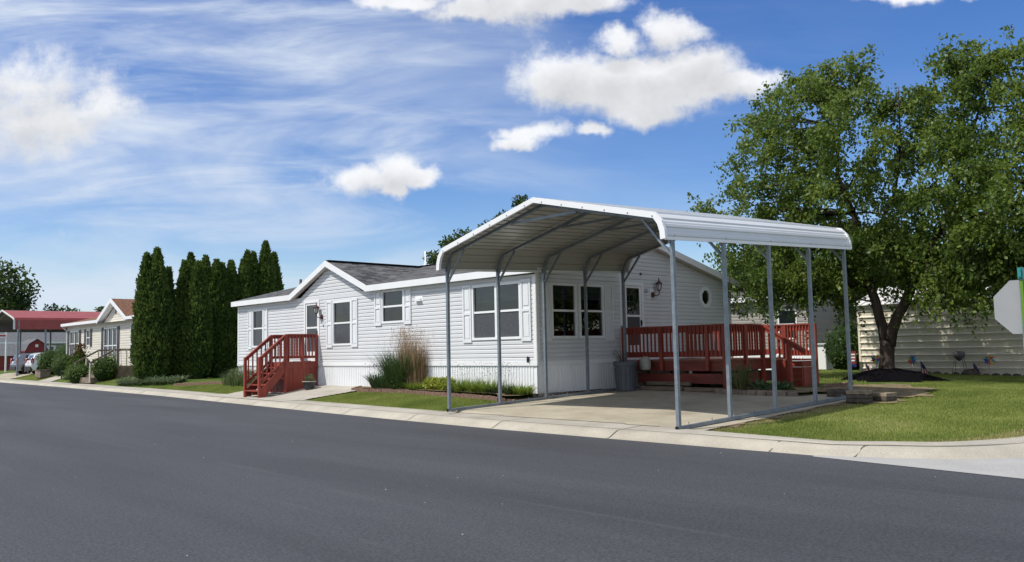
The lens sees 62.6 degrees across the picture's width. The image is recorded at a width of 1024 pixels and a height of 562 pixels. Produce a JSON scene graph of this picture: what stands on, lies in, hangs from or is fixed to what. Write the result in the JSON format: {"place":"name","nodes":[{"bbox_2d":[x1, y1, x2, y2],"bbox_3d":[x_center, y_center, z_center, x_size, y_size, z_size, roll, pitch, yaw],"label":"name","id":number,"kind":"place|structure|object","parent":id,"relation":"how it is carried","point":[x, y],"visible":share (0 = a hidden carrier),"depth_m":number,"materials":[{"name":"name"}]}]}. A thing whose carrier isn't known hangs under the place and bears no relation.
{"place":"outdoors","nodes":[
{"label":"outdoors","id":0,"kind":"place"},
{"bbox_2d":[0,372,32,378],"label":"neighbour driveway","id":1,"kind":"structure","parent":0,"point":[7,375],"depth_m":65.43,"materials":[{"name":"concrete"}]},
{"bbox_2d":[9,352,40,373],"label":"parked car","id":2,"kind":"object","parent":1,"relation":"on","point":[21,360],"visible":0.32,"depth_m":65.34,"materials":[{"name":"silver metal"}]},
{"bbox_2d":[24,351,45,373],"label":"parked car","id":3,"kind":"object","parent":1,"relation":"on","point":[31,362],"visible":0.32,"depth_m":63.21,"materials":[{"name":"white paint"}]},
{"bbox_2d":[207,385,355,400],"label":"path","id":4,"kind":"structure","parent":0,"point":[315,392],"depth_m":27.42,"materials":[{"name":"concrete"}]},
{"bbox_2d":[302,373,315,389],"bbox_3d":[-6.807,3.354,28.233,0.508,0.550,0.523,3,-6,-43],"label":"flower pot","id":5,"kind":"object","parent":4,"relation":"on","point":[309,384],"visible":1,"depth_m":28.08,"materials":[{"name":"concrete"}]},
{"bbox_2d":[0,369,1021,446],"bbox_3d":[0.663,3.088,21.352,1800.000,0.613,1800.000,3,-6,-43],"label":"ground","id":6,"kind":"structure","parent":0,"point":[207,379],"depth_m":23.22,"materials":[{"name":"plant"}]},
{"bbox_2d":[0,332,6,371],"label":"flagpole","id":7,"kind":"object","parent":6,"relation":"on","point":[3,335],"visible":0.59,"depth_m":78.94,"materials":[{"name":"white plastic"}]},
{"bbox_2d":[0,344,16,370],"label":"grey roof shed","id":8,"kind":"structure","parent":6,"relation":"on","point":[11,351],"depth_m":91.24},
{"bbox_2d":[0,257,43,310],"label":"background tree","id":9,"kind":"object","parent":6,"relation":"on","point":[11,298],"visible":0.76,"depth_m":109.84,"materials":[{"name":"green plant"}]},
{"bbox_2d":[0,332,65,350],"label":"grey house","id":10,"kind":"structure","parent":6,"relation":"on","point":[58,339],"depth_m":102.61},
{"bbox_2d":[21,339,47,351],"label":"red barn","id":11,"kind":"structure","parent":6,"relation":"on","point":[32,345],"depth_m":92.48,"materials":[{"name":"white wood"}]},
{"bbox_2d":[14,374,55,380],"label":"lawn grass","id":12,"kind":"structure","parent":6,"relation":"on","point":[31,377],"depth_m":58.97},
{"bbox_2d":[35,370,50,377],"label":"stone block","id":13,"kind":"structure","parent":6,"relation":"on","point":[42,373],"depth_m":56.69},
{"bbox_2d":[36,349,56,374],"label":"yew bush","id":14,"kind":"object","parent":6,"relation":"on","point":[44,360],"visible":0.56,"depth_m":58.90,"materials":[{"name":"green plant"}]},
{"bbox_2d":[0,310,106,375],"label":"red carport","id":15,"kind":"object","parent":6,"relation":"on","point":[50,322],"visible":0.49,"depth_m":66.90,"materials":[{"name":"metal"}]},
{"bbox_2d":[49,343,65,371],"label":"yew bush","id":16,"kind":"object","parent":6,"relation":"on","point":[62,349],"visible":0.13,"depth_m":57.80,"materials":[{"name":"green plant"}]},
{"bbox_2d":[51,352,71,375],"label":"yew bush","id":17,"kind":"object","parent":6,"relation":"on","point":[59,365],"visible":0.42,"depth_m":55.61,"materials":[{"name":"green plant"}]},
{"bbox_2d":[42,303,84,311],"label":"background tree","id":18,"kind":"object","parent":6,"relation":"on","point":[56,308],"visible":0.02,"depth_m":113.16,"materials":[{"name":"green plant"}]},
{"bbox_2d":[60,343,90,379],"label":"spruce cone","id":19,"kind":"object","parent":6,"relation":"on","point":[79,353],"visible":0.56,"depth_m":50.14,"materials":[{"name":"green plant"}]},
{"bbox_2d":[65,363,88,382],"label":"yew bush","id":20,"kind":"object","parent":6,"relation":"on","point":[75,373],"visible":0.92,"depth_m":47.32,"materials":[{"name":"green plant"}]},
{"bbox_2d":[57,377,127,384],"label":"lawn grass","id":21,"kind":"structure","parent":6,"relation":"on","point":[109,381],"depth_m":45.58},
{"bbox_2d":[61,298,134,364],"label":"cream house","id":22,"kind":"structure","parent":6,"relation":"on","point":[112,331],"depth_m":51.47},
{"bbox_2d":[69,331,78,355],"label":"window","id":23,"kind":"structure","parent":22,"relation":"in","point":[74,335],"depth_m":56.58,"materials":[{"name":"white glass"}]},
{"bbox_2d":[103,327,116,360],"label":"window","id":24,"kind":"structure","parent":22,"relation":"in","point":[110,334],"depth_m":51.26,"materials":[{"name":"white glass"}]},
{"bbox_2d":[74,349,134,382],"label":"porch steps","id":25,"kind":"structure","parent":6,"relation":"on","point":[125,370],"depth_m":47.13,"materials":[{"name":"wood"}]},
{"bbox_2d":[90,353,121,380],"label":"yew bush","id":26,"kind":"object","parent":6,"relation":"on","point":[105,368],"visible":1,"depth_m":46.17,"materials":[{"name":"green plant"}]},
{"bbox_2d":[128,246,175,379],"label":"arborvitae","id":27,"kind":"object","parent":6,"relation":"on","point":[152,340],"visible":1,"depth_m":41.03,"materials":[{"name":"green plant"}]},
{"bbox_2d":[166,266,176,378],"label":"arborvitae","id":28,"kind":"object","parent":6,"relation":"on","point":[171,286],"visible":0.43,"depth_m":42.06,"materials":[{"name":"green plant"}]},
{"bbox_2d":[166,374,194,383],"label":"hosta","id":29,"kind":"object","parent":6,"relation":"on","point":[176,379],"visible":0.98,"depth_m":38.27,"materials":[{"name":"green plant"}]},
{"bbox_2d":[171,259,191,377],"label":"arborvitae","id":30,"kind":"object","parent":6,"relation":"on","point":[180,298],"visible":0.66,"depth_m":41.96,"materials":[{"name":"green plant"}]},
{"bbox_2d":[186,251,195,273],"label":"arborvitae","id":31,"kind":"object","parent":6,"relation":"on","point":[191,259],"visible":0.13,"depth_m":43.41,"materials":[{"name":"green plant"}]},
{"bbox_2d":[179,260,213,378],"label":"arborvitae","id":32,"kind":"object","parent":6,"relation":"on","point":[197,348],"visible":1,"depth_m":41.82,"materials":[{"name":"green plant"}]},
{"bbox_2d":[150,384,242,393],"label":"lawn grass","id":33,"kind":"structure","parent":6,"relation":"on","point":[220,388],"depth_m":33.89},
{"bbox_2d":[201,254,211,377],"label":"arborvitae","id":34,"kind":"object","parent":6,"relation":"on","point":[206,262],"visible":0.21,"depth_m":43.69,"materials":[{"name":"green plant"}]},
{"bbox_2d":[173,381,249,386],"bbox_3d":[-12.004,4.232,34.566,0.739,0.322,8.302,3,-6,-41],"label":"bed edging","id":35,"kind":"object","parent":6,"relation":"on","point":[201,383],"visible":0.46,"depth_m":35.89,"materials":[{"name":"brick"}]},
{"bbox_2d":[208,258,232,377],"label":"arborvitae","id":36,"kind":"object","parent":6,"relation":"on","point":[219,286],"visible":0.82,"depth_m":43.34,"materials":[{"name":"green plant"}]},
{"bbox_2d":[219,367,237,385],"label":"weed clump","id":37,"kind":"object","parent":6,"relation":"on","point":[225,380],"visible":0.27,"depth_m":33.75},
{"bbox_2d":[224,259,240,372],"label":"arborvitae","id":38,"kind":"object","parent":6,"relation":"on","point":[232,273],"visible":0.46,"depth_m":43.82,"materials":[{"name":"green plant"}]},
{"bbox_2d":[224,364,250,385],"bbox_3d":[-10.602,3.695,33.266,2.099,0.890,1.850,3,-6,-43],"label":"weed clump","id":39,"kind":"object","parent":6,"relation":"on","point":[235,382],"visible":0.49,"depth_m":32.91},
{"bbox_2d":[232,257,254,367],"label":"arborvitae","id":40,"kind":"object","parent":6,"relation":"on","point":[244,279],"visible":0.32,"depth_m":44.30,"materials":[{"name":"green plant"}]},
{"bbox_2d":[243,249,260,296],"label":"arborvitae","id":41,"kind":"object","parent":6,"relation":"on","point":[251,258],"visible":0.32,"depth_m":44.91,"materials":[{"name":"green plant"}]},
{"bbox_2d":[257,240,277,294],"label":"arborvitae","id":42,"kind":"object","parent":6,"relation":"on","point":[267,275],"visible":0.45,"depth_m":45.23,"materials":[{"name":"green plant"}]},
{"bbox_2d":[272,251,284,290],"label":"arborvitae","id":43,"kind":"object","parent":6,"relation":"on","point":[280,286],"visible":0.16,"depth_m":46.04,"materials":[{"name":"green plant"}]},
{"bbox_2d":[243,334,317,397],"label":"front deck","id":44,"kind":"structure","parent":6,"relation":"on","point":[285,375],"depth_m":28.54,"materials":[{"name":"wood"}]},
{"bbox_2d":[296,391,498,411],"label":"lawn grass","id":45,"kind":"structure","parent":6,"relation":"on","point":[416,401],"depth_m":22.70,"materials":[{"name":"plant"}]},
{"bbox_2d":[422,226,471,263],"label":"background tree","id":46,"kind":"object","parent":6,"relation":"on","point":[432,259],"visible":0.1,"depth_m":70.29,"materials":[{"name":"green plant"}]},
{"bbox_2d":[351,386,601,401],"bbox_3d":[-1.553,3.230,24.491,3.511,0.311,7.957,3,-6,-43],"label":"bed edging","id":47,"kind":"object","parent":6,"relation":"on","point":[444,394],"visible":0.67,"depth_m":22.68,"materials":[{"name":"brick"}]},
{"bbox_2d":[231,247,740,396],"bbox_3d":[-1.901,1.284,30.756,9.537,5.219,17.444,3,-6,-43],"label":"mobile home","id":48,"kind":"object","parent":6,"relation":"on","point":[350,314],"visible":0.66,"depth_m":24.74,"materials":[{"name":"white plastic"}]},
{"bbox_2d":[252,309,262,347],"bbox_3d":[-9.790,1.835,32.557,0.096,1.460,0.900,3,-6,-43],"label":"window","id":49,"kind":"structure","parent":48,"relation":"in","point":[257,315],"depth_m":32.64,"materials":[{"name":"white glass"}]},
{"bbox_2d":[304,300,319,362],"bbox_3d":[-7.016,1.783,29.596,0.110,2.190,1.040,3,-6,-43],"label":"door","id":50,"kind":"structure","parent":48,"relation":"in","point":[311,322],"depth_m":29.64,"materials":[{"name":"white glass"}]},
{"bbox_2d":[332,300,350,345],"bbox_3d":[-5.666,1.404,28.192,0.096,1.500,1.160,3,-6,-43],"label":"window","id":51,"kind":"structure","parent":48,"relation":"in","point":[341,310],"depth_m":28.24,"materials":[{"name":"white glass"}]},
{"bbox_2d":[381,288,403,323],"bbox_3d":[-3.675,0.782,26.109,0.096,1.040,1.180,3,-6,-43],"label":"window","id":52,"kind":"structure","parent":48,"relation":"in","point":[392,305],"depth_m":26.14,"materials":[{"name":"white glass"}]},
{"bbox_2d":[471,281,520,339],"bbox_3d":[-0.416,0.819,22.638,0.096,1.510,1.950,3,-6,-43],"label":"window","id":53,"kind":"structure","parent":48,"relation":"in","point":[483,297],"depth_m":22.67,"materials":[{"name":"white glass"}]},
{"bbox_2d":[551,282,577,338],"bbox_3d":[1.359,0.785,22.246,0.990,1.460,0.096,3,-6,-43],"label":"window","id":54,"kind":"structure","parent":48,"relation":"in","point":[564,319],"depth_m":22.27,"materials":[{"name":"clear glass"}]},
{"bbox_2d":[578,284,604,337],"bbox_3d":[2.156,0.824,22.995,1.020,1.470,0.096,3,-6,-43],"label":"window","id":55,"kind":"structure","parent":48,"relation":"in","point":[595,293],"depth_m":23.06,"materials":[{"name":"clear glass"}]},
{"bbox_2d":[625,282,644,358],"bbox_3d":[3.492,1.142,24.216,0.920,2.200,0.110,3,-6,-43],"label":"door","id":56,"kind":"structure","parent":48,"relation":"in","point":[634,294],"depth_m":24.28,"materials":[{"name":"white glass"}]},
{"bbox_2d":[699,287,711,307],"bbox_3d":[6.139,0.522,26.777,0.640,0.650,0.074,3,-6,-43],"label":"window","id":57,"kind":"structure","parent":48,"relation":"in","point":[705,294],"depth_m":26.79,"materials":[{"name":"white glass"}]},
{"bbox_2d":[362,386,610,395],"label":"bed soil","id":58,"kind":"structure","parent":6,"relation":"on","point":[504,394],"depth_m":21.72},
{"bbox_2d":[363,363,387,387],"bbox_3d":[-3.997,2.882,25.814,1.377,0.761,2.362,3,-6,-43],"label":"iris clump","id":59,"kind":"object","parent":58,"relation":"on","point":[377,382],"visible":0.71,"depth_m":25.64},
{"bbox_2d":[363,325,434,388],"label":"reed grass","id":60,"kind":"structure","parent":58,"relation":"on","point":[411,367],"depth_m":24.64,"materials":[{"name":"plant"}]},
{"bbox_2d":[398,381,425,390],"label":"bed plant","id":61,"kind":"object","parent":58,"relation":"on","point":[414,386],"visible":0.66,"depth_m":24.16,"materials":[{"name":"green plant"}]},
{"bbox_2d":[419,376,439,391],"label":"bed plant","id":62,"kind":"object","parent":58,"relation":"on","point":[429,384],"visible":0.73,"depth_m":23.70,"materials":[{"name":"green plant"}]},
{"bbox_2d":[434,376,455,391],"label":"bed plant","id":63,"kind":"object","parent":58,"relation":"on","point":[441,382],"visible":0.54,"depth_m":23.17,"materials":[{"name":"green plant"}]},
{"bbox_2d":[438,376,480,392],"bbox_3d":[-1.372,2.776,22.674,1.470,0.453,1.344,-2,-5,12],"label":"bed plant","id":64,"kind":"object","parent":58,"relation":"on","point":[455,388],"visible":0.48,"depth_m":22.49,"materials":[{"name":"green plant"}]},
{"bbox_2d":[452,375,491,393],"bbox_3d":[-1.095,2.721,22.247,1.528,0.482,1.632,3,-6,-43],"label":"bed plant","id":65,"kind":"object","parent":58,"relation":"on","point":[469,390],"visible":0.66,"depth_m":22.03,"materials":[{"name":"green plant"}]},
{"bbox_2d":[470,378,505,393],"bbox_3d":[-0.495,2.691,21.727,1.405,0.434,1.522,3,-6,-43],"label":"bed plant","id":66,"kind":"object","parent":58,"relation":"on","point":[479,388],"visible":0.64,"depth_m":21.53,"materials":[{"name":"green plant"}]},
{"bbox_2d":[481,381,517,394],"bbox_3d":[-0.297,2.678,21.355,1.198,0.391,1.256,3,-6,-43],"label":"bed plant","id":67,"kind":"object","parent":58,"relation":"on","point":[493,390],"visible":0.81,"depth_m":21.14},
{"bbox_2d":[505,382,536,394],"bbox_3d":[0.226,2.673,21.180,1.084,0.350,1.281,3,-6,-43],"label":"bed plant","id":68,"kind":"object","parent":58,"relation":"on","point":[520,390],"visible":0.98,"depth_m":20.97,"materials":[{"name":"green plant"}]},
{"bbox_2d":[477,194,527,227],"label":"background tree","id":69,"kind":"object","parent":6,"relation":"on","point":[519,200],"visible":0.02,"depth_m":67.19,"materials":[{"name":"green plant"}]},
{"bbox_2d":[0,380,1023,458],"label":"curb","id":70,"kind":"structure","parent":6,"relation":"on","point":[979,452],"depth_m":13.85,"materials":[{"name":"concrete"}]},
{"bbox_2d":[0,379,1023,445],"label":"footpath","id":71,"kind":"structure","parent":6,"relation":"on","point":[700,432],"depth_m":15.26,"materials":[{"name":"concrete"}]},
{"bbox_2d":[621,323,818,388],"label":"side deck","id":72,"kind":"structure","parent":6,"relation":"on","point":[795,371],"depth_m":22.35,"materials":[{"name":"wood"}]},
{"bbox_2d":[640,356,650,369],"bbox_3d":[3.615,2.227,22.850,0.310,0.370,0.310,3,-6,-43],"label":"hose box","id":73,"kind":"object","parent":72,"relation":"attached to","point":[645,362],"visible":1,"depth_m":22.73,"materials":[{"name":"plastic"}]},
{"bbox_2d":[712,356,771,395],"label":"spiky grass","id":74,"kind":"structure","parent":6,"relation":"on","point":[741,381],"depth_m":20.43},
{"bbox_2d":[715,245,819,291],"bbox_3d":[12.334,1.153,39.980,4.703,6.293,4.974,3,-6,-43],"label":"background tree","id":75,"kind":"object","parent":6,"relation":"on","point":[748,253],"visible":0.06,"depth_m":39.65,"materials":[{"name":"green plant"}]},
{"bbox_2d":[723,402,840,426],"bbox_3d":[5.363,2.522,16.091,4.800,0.179,0.250,3,-6,-43],"label":"soil strip","id":76,"kind":"object","parent":6,"relation":"on","point":[737,424],"visible":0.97,"depth_m":15.67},
{"bbox_2d":[731,288,856,369],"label":"neighbour house","id":77,"kind":"structure","parent":6,"relation":"on","point":[824,320],"depth_m":36.98,"materials":[{"name":"beige"}]},
{"bbox_2d":[777,309,796,338],"bbox_3d":[11.933,1.872,36.472,0.096,1.300,0.900,3,-6,-43],"label":"window","id":78,"kind":"structure","parent":77,"relation":"in","point":[783,320],"depth_m":36.49,"materials":[{"name":"glass"}]},
{"bbox_2d":[805,343,832,369],"bbox_3d":[12.457,3.052,34.088,0.700,1.060,0.900,3,-6,-43],"label":"storage chest","id":79,"kind":"object","parent":6,"relation":"on","point":[823,363],"visible":0.36,"depth_m":33.72,"materials":[{"name":"white plastic"}]},
{"bbox_2d":[821,382,853,387],"bbox_3d":[8.261,2.679,21.437,1.648,0.171,0.123,3,-6,-43],"label":"bed edging","id":80,"kind":"object","parent":6,"relation":"on","point":[834,385],"visible":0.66,"depth_m":21.33,"materials":[{"name":"brick"}]},
{"bbox_2d":[822,320,859,368],"bbox_3d":[13.049,2.497,32.919,1.806,1.991,2.001,3,-6,-43],"label":"holly shrub","id":81,"kind":"object","parent":6,"relation":"on","point":[836,351],"visible":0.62,"depth_m":32.50,"materials":[{"name":"green plant"}]},
{"bbox_2d":[847,351,856,368],"bbox_3d":[12.289,2.885,30.470,0.027,0.747,0.360,3,-6,-43],"label":"garden banner","id":82,"kind":"object","parent":6,"relation":"on","point":[853,358],"visible":0.64,"depth_m":30.42,"materials":[{"name":"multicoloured fabric"}]},
{"bbox_2d":[686,24,1023,368],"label":"shade tree","id":83,"kind":"object","parent":6,"relation":"on","point":[973,257],"visible":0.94,"depth_m":24.13,"materials":[{"name":"green plant"}]},
{"bbox_2d":[712,373,1023,445],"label":"lawn grass","id":84,"kind":"structure","parent":6,"relation":"on","point":[1012,387],"depth_m":14.64,"materials":[{"name":"plant"}]},
{"bbox_2d":[718,429,1023,445],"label":"dry grass","id":85,"kind":"structure","parent":6,"relation":"on","point":[996,437],"depth_m":12.09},
{"bbox_2d":[853,259,896,309],"bbox_3d":[17.000,0.976,37.630,3.867,6.073,3.921,3,-6,-43],"label":"background tree","id":86,"kind":"object","parent":6,"relation":"on","point":[862,296],"visible":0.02,"depth_m":38.28,"materials":[{"name":"green plant"}]},
{"bbox_2d":[817,383,934,407],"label":"lawn grass","id":87,"kind":"structure","parent":6,"relation":"on","point":[904,398],"depth_m":19.35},
{"bbox_2d":[841,368,950,381],"bbox_3d":[11.035,2.747,24.864,2.533,0.407,2.740,0,-5,-13],"label":"mulch mound","id":88,"kind":"object","parent":6,"relation":"on","point":[885,374],"visible":0.93,"depth_m":24.15,"materials":[{"name":"soil"}]},
{"bbox_2d":[859,382,994,404],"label":"lawn grass","id":89,"kind":"structure","parent":6,"relation":"on","point":[943,390],"depth_m":18.84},
{"bbox_2d":[854,287,1023,375],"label":"metal shed","id":90,"kind":"structure","parent":6,"relation":"on","point":[936,347],"depth_m":28.52,"materials":[{"name":"metal"}]},
{"bbox_2d":[864,370,1023,375],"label":"stone border","id":91,"kind":"object","parent":6,"relation":"on","point":[995,374],"visible":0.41,"depth_m":27.04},
{"bbox_2d":[952,351,966,373],"bbox_3d":[14.780,2.689,27.836,0.355,0.766,0.418,3,-6,-43],"label":"water tower ornament","id":92,"kind":"object","parent":6,"relation":"on","point":[959,355],"visible":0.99,"depth_m":27.75,"materials":[{"name":"grey metal"}]},
{"bbox_2d":[961,369,980,374],"bbox_3d":[15.018,2.986,27.535,0.591,0.230,0.582,3,-6,-43],"label":"boulder","id":93,"kind":"object","parent":6,"relation":"on","point":[969,372],"visible":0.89,"depth_m":27.35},
{"bbox_2d":[993,267,1023,347],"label":"stop sign","id":94,"kind":"object","parent":6,"relation":"on","point":[1008,297],"visible":1,"depth_m":11.96,"materials":[{"name":"metal"}]},
{"bbox_2d":[0,382,1023,561],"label":"road","id":95,"kind":"structure","parent":0,"point":[86,475],"depth_m":8.93,"materials":[{"name":"asphalt"}]},
{"bbox_2d":[0,0,1023,311],"label":"sky","id":96,"kind":"structure","parent":0,"point":[370,131],"materials":[{"name":"blue"}]},
{"bbox_2d":[455,388,845,429],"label":"driveway","id":97,"kind":"structure","parent":0,"point":[648,407],"depth_m":18.24,"materials":[{"name":"concrete"}]},
{"bbox_2d":[613,361,636,390],"bbox_3d":[3.042,2.544,22.580,0.640,0.790,0.640,3,-6,-43],"label":"trash bin","id":98,"kind":"object","parent":97,"relation":"on","point":[625,375],"visible":1,"depth_m":22.34,"materials":[{"name":"grey plastic"}]},
{"bbox_2d":[436,197,852,429],"bbox_3d":[2.939,0.546,18.884,6.832,4.698,6.729,3,-6,-43],"label":"carport","id":99,"kind":"object","parent":97,"relation":"on","point":[533,234],"visible":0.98,"depth_m":18.60,"materials":[{"name":"metal"}]},
{"bbox_2d":[639,386,683,390],"bbox_3d":[3.938,2.831,22.266,0.120,0.100,1.400,3,-6,-43],"label":"landscape timber","id":100,"kind":"object","parent":97,"relation":"on","point":[658,388],"visible":1,"depth_m":22.25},
{"bbox_2d":[646,381,691,385],"bbox_3d":[4.150,2.715,22.340,0.120,0.100,1.400,3,-6,-43],"label":"landscape timber","id":101,"kind":"object","parent":100,"relation":"on","point":[667,383],"visible":1,"depth_m":22.34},
{"bbox_2d":[684,387,715,391],"bbox_3d":[4.860,2.746,21.319,0.120,0.100,1.150,3,-6,-43],"label":"landscape timber","id":102,"kind":"object","parent":97,"relation":"on","point":[702,389],"visible":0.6,"depth_m":21.35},
{"bbox_2d":[715,388,798,395],"bbox_3d":[5.727,2.650,19.961,0.282,0.168,2.150,3,-6,-43],"label":"stone edging","id":103,"kind":"object","parent":97,"relation":"on","point":[752,392],"visible":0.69,"depth_m":19.77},
{"bbox_2d":[827,389,848,396],"bbox_3d":[7.297,2.492,18.784,0.440,0.165,0.340,-6,-6,44],"label":"paver stack","id":104,"kind":"object","parent":97,"relation":"on","point":[835,392],"visible":0.7,"depth_m":18.66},
{"bbox_2d":[732,387,833,391],"bbox_3d":[6.267,2.610,20.282,1.340,0.040,2.500,3,-6,-43],"label":"soil bed","id":105,"kind":"object","parent":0,"point":[802,390],"visible":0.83,"depth_m":19.84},
{"bbox_2d":[749,378,770,389],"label":"hosta","id":106,"kind":"object","parent":105,"relation":"on","point":[761,385],"visible":0.71,"depth_m":20.22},
{"bbox_2d":[768,379,795,389],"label":"hosta","id":107,"kind":"object","parent":105,"relation":"on","point":[784,385],"visible":0.69,"depth_m":20.01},
{"bbox_2d":[711,403,860,431],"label":"dry grass","id":108,"kind":"structure","parent":0,"point":[804,414],"depth_m":15.71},
{"bbox_2d":[810,367,867,383],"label":"lawn grass","id":109,"kind":"structure","parent":0,"point":[827,373],"depth_m":27.27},
{"bbox_2d":[811,383,936,405],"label":"bare soil","id":110,"kind":"structure","parent":0,"point":[909,392],"depth_m":20.01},
{"bbox_2d":[846,390,872,402],"bbox_3d":[7.191,2.385,17.443,0.450,0.250,0.340,-5,-6,40],"label":"paver stack","id":111,"kind":"object","parent":110,"relation":"on","point":[859,396],"visible":1,"depth_m":17.31,"materials":[{"name":"concrete"}]},
{"bbox_2d":[873,392,896,400],"bbox_3d":[7.735,2.410,17.591,0.340,0.165,0.445,1,-5,-29],"label":"paver stack","id":112,"kind":"object","parent":110,"relation":"on","point":[883,396],"visible":0.82,"depth_m":17.44,"materials":[{"name":"concrete"}]},
{"bbox_2d":[814,455,1023,478],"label":"side street","id":113,"kind":"structure","parent":0,"point":[1009,467],"depth_m":10.51,"materials":[{"name":"concrete"}]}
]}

